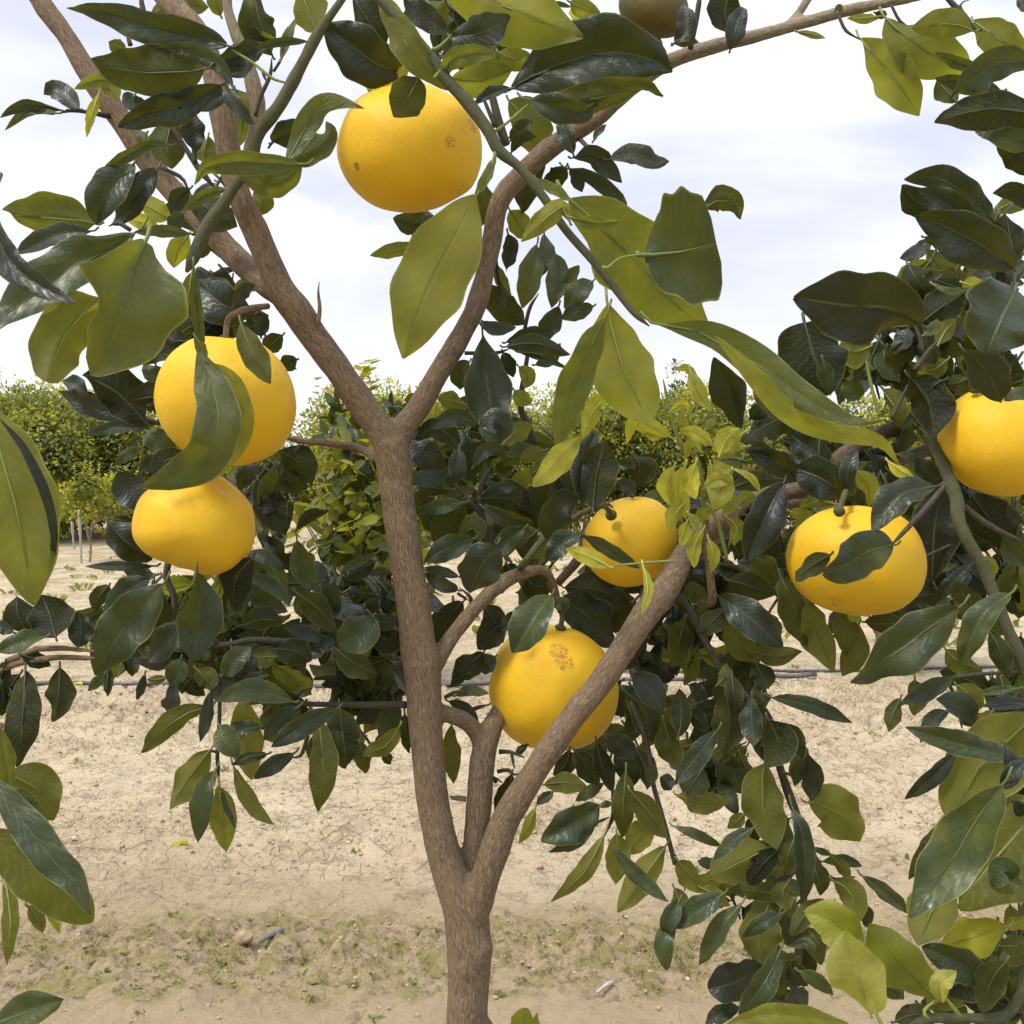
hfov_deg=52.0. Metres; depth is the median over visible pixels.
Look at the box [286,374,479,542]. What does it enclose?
orchard tree
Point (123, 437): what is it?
orchard tree
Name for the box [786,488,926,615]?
pomelo
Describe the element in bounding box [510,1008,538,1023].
leaf
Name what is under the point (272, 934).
stick
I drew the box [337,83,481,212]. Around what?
pomelo
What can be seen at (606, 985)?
stick
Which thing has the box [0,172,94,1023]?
citrus tree
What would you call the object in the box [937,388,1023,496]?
pomelo
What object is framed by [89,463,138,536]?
sapling
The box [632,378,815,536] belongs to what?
orchard tree
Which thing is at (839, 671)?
irrigation hose
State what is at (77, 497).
sapling
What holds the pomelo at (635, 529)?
attached to the citrus tree at (369, 639)
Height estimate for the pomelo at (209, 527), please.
0.106 m
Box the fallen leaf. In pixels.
[170,839,187,846]
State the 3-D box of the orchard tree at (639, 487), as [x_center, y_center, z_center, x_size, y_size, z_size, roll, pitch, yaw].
[2.593,-1.139,22.540,4.157,3.797,3.858,1,2,18]
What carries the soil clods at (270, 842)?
on the ground
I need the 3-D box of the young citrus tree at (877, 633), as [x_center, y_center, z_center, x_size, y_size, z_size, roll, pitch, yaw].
[2.514,0.271,7.339,1.064,1.868,1.184,0,2,0]
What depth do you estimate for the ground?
3.71 m
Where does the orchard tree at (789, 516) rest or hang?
on the ground
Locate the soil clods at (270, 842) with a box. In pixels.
[0,666,1003,1023]
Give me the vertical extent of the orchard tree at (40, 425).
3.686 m
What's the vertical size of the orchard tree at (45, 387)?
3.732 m
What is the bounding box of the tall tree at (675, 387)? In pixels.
[665,358,689,408]
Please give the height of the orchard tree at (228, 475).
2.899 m
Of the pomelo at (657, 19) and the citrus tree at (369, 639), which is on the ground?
the citrus tree at (369, 639)
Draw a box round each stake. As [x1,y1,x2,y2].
[70,521,74,548]
[77,509,82,562]
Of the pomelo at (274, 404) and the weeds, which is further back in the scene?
the weeds
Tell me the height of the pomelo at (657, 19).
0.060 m
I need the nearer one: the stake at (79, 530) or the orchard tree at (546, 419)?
the stake at (79, 530)
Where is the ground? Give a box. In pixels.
[0,487,1023,1023]
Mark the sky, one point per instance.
(796, 124)
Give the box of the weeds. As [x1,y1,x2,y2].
[0,545,1019,1023]
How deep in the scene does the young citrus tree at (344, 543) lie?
6.51 m
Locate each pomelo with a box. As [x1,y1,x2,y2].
[132,476,254,575]
[154,303,295,465]
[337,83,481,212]
[489,582,618,750]
[583,497,676,586]
[619,0,687,38]
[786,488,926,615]
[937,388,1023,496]
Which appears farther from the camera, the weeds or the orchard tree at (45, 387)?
the orchard tree at (45, 387)
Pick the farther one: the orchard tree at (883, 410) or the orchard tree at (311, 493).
the orchard tree at (311, 493)
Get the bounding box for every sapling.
[58,461,113,561]
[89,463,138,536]
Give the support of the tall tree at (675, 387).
on the ground
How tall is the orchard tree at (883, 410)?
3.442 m
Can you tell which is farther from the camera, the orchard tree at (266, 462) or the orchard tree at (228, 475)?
the orchard tree at (266, 462)
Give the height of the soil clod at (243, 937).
0.044 m
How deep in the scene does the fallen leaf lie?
3.94 m
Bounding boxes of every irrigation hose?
[36,672,816,687]
[624,665,996,672]
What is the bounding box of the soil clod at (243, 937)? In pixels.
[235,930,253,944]
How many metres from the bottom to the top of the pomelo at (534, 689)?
0.200 m
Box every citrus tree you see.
[0,0,1023,1023]
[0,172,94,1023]
[285,358,442,599]
[806,417,917,639]
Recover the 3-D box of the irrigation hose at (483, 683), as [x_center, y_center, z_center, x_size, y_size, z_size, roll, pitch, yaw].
[-0.779,1.071,6.550,5.547,0.066,0.330,0,2,-3]
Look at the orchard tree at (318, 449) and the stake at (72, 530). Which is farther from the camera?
the orchard tree at (318, 449)
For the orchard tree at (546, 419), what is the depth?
21.32 m
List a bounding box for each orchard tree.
[0,367,128,539]
[0,374,105,533]
[53,388,181,534]
[78,415,236,515]
[224,446,307,501]
[259,431,342,516]
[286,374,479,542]
[413,402,546,535]
[477,377,662,537]
[549,372,726,525]
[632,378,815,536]
[745,393,890,530]
[840,387,931,460]
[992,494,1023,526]
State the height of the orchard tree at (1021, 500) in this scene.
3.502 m
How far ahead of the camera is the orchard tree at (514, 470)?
21.83 m
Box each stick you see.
[259,928,283,942]
[596,980,613,993]
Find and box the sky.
[0,0,1023,467]

